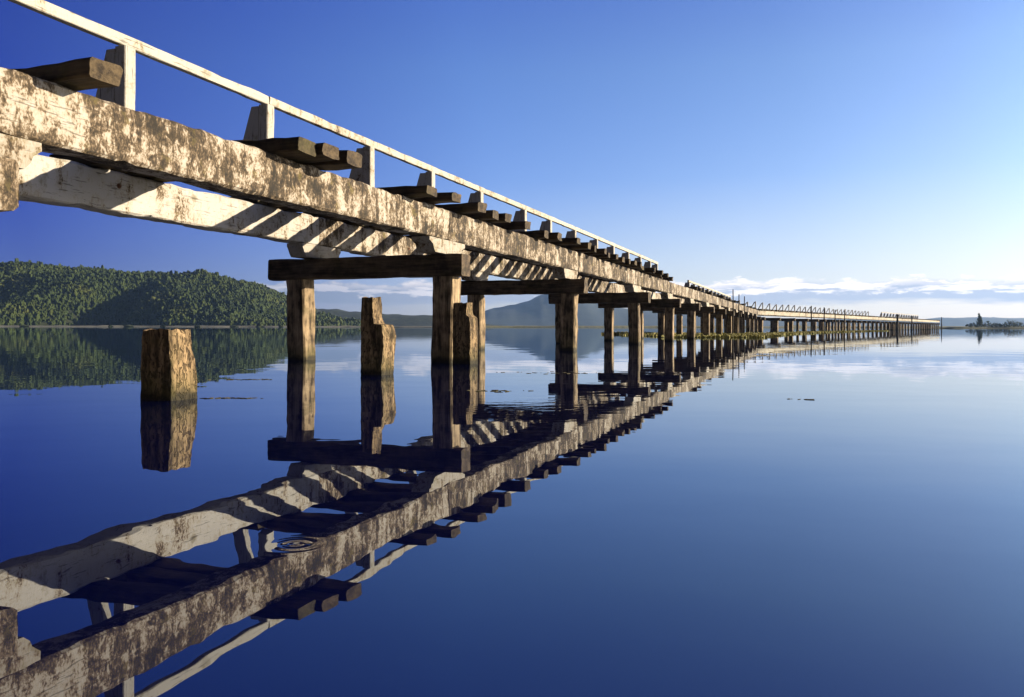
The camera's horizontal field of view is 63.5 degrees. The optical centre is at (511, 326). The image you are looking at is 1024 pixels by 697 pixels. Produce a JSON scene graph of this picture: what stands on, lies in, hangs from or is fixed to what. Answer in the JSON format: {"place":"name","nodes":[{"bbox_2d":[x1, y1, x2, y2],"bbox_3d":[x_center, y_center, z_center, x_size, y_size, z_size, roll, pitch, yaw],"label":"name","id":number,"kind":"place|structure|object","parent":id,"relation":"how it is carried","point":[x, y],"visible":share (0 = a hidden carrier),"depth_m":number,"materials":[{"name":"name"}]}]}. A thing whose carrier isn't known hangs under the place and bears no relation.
{"place":"outdoors","nodes":[
{"label":"outdoors","id":0,"kind":"place"},
{"bbox_2d":[4,280,326,325],"bbox_3d":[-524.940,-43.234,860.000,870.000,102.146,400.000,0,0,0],"label":"hill","id":1,"kind":"structure","parent":0,"point":[46,323],"depth_m":735.25,"materials":[{"name":"green plant"}]},
{"bbox_2d":[0,258,360,325],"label":"forest","id":2,"kind":"object","parent":1,"relation":"on","point":[204,297],"visible":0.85,"depth_m":762.29,"materials":[{"name":"green plant"}]},
{"bbox_2d":[0,325,431,326],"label":"lake shore","id":3,"kind":"structure","parent":0,"point":[185,326],"depth_m":663.25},
{"bbox_2d":[318,309,501,325],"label":"hill","id":4,"kind":"structure","parent":0,"point":[406,320],"depth_m":1174.24,"materials":[{"name":"plant"}]},
{"bbox_2d":[0,327,1023,696],"bbox_3d":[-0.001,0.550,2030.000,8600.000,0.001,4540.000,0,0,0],"label":"lake water","id":5,"kind":"structure","parent":0,"point":[688,517],"depth_m":2.39,"materials":[{"name":"blue liquid"}]},
{"bbox_2d":[140,328,197,400],"bbox_3d":[-2.589,0.780,6.256,0.310,1.533,0.300,0,0,19],"label":"stub pile","id":6,"kind":"object","parent":5,"relation":"in","point":[168,372],"visible":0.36,"depth_m":6.15,"materials":[{"name":"brown wood"}]},
{"bbox_2d":[203,397,261,398],"bbox_3d":[-2.142,0.546,6.336,0.484,0.008,0.101,0,0,-4],"label":"floating weed","id":7,"kind":"object","parent":5,"relation":"on","point":[227,397],"visible":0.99,"depth_m":6.30,"materials":[{"name":"plant"}]},
{"bbox_2d":[208,378,271,379],"bbox_3d":[-2.809,0.545,8.562,0.665,0.008,0.214,0,0,0],"label":"floating weed","id":8,"kind":"object","parent":5,"relation":"on","point":[248,379],"visible":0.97,"depth_m":8.53,"materials":[{"name":"plant"}]},
{"bbox_2d":[360,297,395,374],"bbox_3d":[-1.533,0.602,9.490,0.306,1.893,0.339,0,0,19],"label":"stub pile","id":9,"kind":"object","parent":5,"relation":"in","point":[378,339],"visible":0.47,"depth_m":9.37,"materials":[{"name":"brown wood"}]},
{"bbox_2d":[452,302,477,363],"bbox_3d":[-0.695,0.592,12.316,0.306,1.915,0.330,0,0,20],"label":"stub pile","id":10,"kind":"object","parent":5,"relation":"in","point":[465,336],"visible":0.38,"depth_m":12.19,"materials":[{"name":"brown wood"}]},
{"bbox_2d":[0,0,939,362],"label":"timber pier","id":11,"kind":"structure","parent":5,"relation":"in","point":[112,150],"depth_m":11.81,"materials":[{"name":"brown wood"}]},
{"bbox_2d":[465,390,530,392],"bbox_3d":[-0.194,0.549,7.053,0.729,0.008,0.247,0,0,10],"label":"floating weed","id":12,"kind":"object","parent":5,"relation":"on","point":[494,390],"visible":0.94,"depth_m":7.09,"materials":[{"name":"plant"}]},
{"bbox_2d":[501,371,587,373],"bbox_3d":[0.447,0.550,9.882,1.194,0.008,0.516,0,0,-14],"label":"floating weed","id":13,"kind":"object","parent":5,"relation":"on","point":[553,371],"visible":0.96,"depth_m":9.89,"materials":[{"name":"plant"}]},
{"bbox_2d":[732,289,733,333],"bbox_3d":[14.672,-0.455,55.000,0.105,4.050,0.092,0,0,-21],"label":"slender stick","id":14,"kind":"object","parent":5,"relation":"in","point":[733,314],"visible":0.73,"depth_m":54.97,"materials":[{"name":"brown wood"}]},
{"bbox_2d":[738,296,739,333],"bbox_3d":[15.904,-0.353,57.999,0.095,3.850,0.093,0,0,21],"label":"slender stick","id":15,"kind":"object","parent":5,"relation":"in","point":[738,317],"visible":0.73,"depth_m":57.98,"materials":[{"name":"brown wood"}]},
{"bbox_2d":[744,296,744,332],"bbox_3d":[17.389,-0.351,61.999,0.100,3.850,0.098,0,0,23],"label":"slender stick","id":16,"kind":"object","parent":5,"relation":"in","point":[744,314],"visible":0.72,"depth_m":61.97,"materials":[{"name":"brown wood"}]},
{"bbox_2d":[601,330,888,337],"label":"reeds","id":17,"kind":"object","parent":5,"relation":"on","point":[736,335],"visible":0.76,"depth_m":52.87,"materials":[{"name":"green plant"}]},
{"bbox_2d":[823,307,824,330],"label":"mooring pile","id":18,"kind":"object","parent":5,"relation":"in","point":[824,321],"visible":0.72,"depth_m":110.38,"materials":[{"name":"brown wood"}]},
{"bbox_2d":[896,314,898,329],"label":"mooring pile","id":19,"kind":"object","parent":5,"relation":"in","point":[897,327],"visible":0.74,"depth_m":161.45,"materials":[{"name":"brown wood"}]},
{"bbox_2d":[0,0,1023,318],"label":"sky","id":20,"kind":"structure","parent":0,"point":[855,155],"materials":[{"name":"blue"}]},
{"bbox_2d":[485,294,904,325],"bbox_3d":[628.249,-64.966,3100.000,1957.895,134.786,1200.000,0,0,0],"label":"mountain","id":21,"kind":"structure","parent":0,"point":[539,310],"depth_m":2689.64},
{"bbox_2d":[485,325,1022,327],"bbox_3d":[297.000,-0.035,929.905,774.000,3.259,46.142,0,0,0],"label":"lake shore","id":22,"kind":"structure","parent":0,"point":[794,326],"depth_m":919.04,"materials":[{"name":"green plant"}]},
{"bbox_2d":[826,317,1023,325],"bbox_3d":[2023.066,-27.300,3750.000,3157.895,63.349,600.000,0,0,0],"label":"range","id":23,"kind":"structure","parent":0,"point":[957,321],"depth_m":3611.36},
{"bbox_2d":[933,327,1023,328],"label":"spit","id":24,"kind":"structure","parent":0,"point":[986,327],"depth_m":416.34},
{"bbox_2d":[976,313,981,325],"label":"tree","id":25,"kind":"object","parent":24,"relation":"on","point":[979,320],"visible":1,"depth_m":418.11,"materials":[{"name":"green plant"}]},
{"bbox_2d":[981,321,992,327],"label":"bush","id":26,"kind":"object","parent":24,"relation":"on","point":[988,325],"visible":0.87,"depth_m":420.53,"materials":[{"name":"green plant"}]},
{"bbox_2d":[999,322,1009,326],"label":"bush","id":27,"kind":"object","parent":24,"relation":"on","point":[1003,325],"visible":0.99,"depth_m":418.81,"materials":[{"name":"green plant"}]},
{"bbox_2d":[1005,319,1017,326],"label":"tree","id":28,"kind":"object","parent":24,"relation":"on","point":[1010,322],"visible":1,"depth_m":418.51,"materials":[{"name":"green plant"}]},
{"bbox_2d":[1011,321,1023,326],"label":"bush","id":29,"kind":"object","parent":24,"relation":"on","point":[1019,324],"visible":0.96,"depth_m":419.45,"materials":[{"name":"green plant"}]}
]}

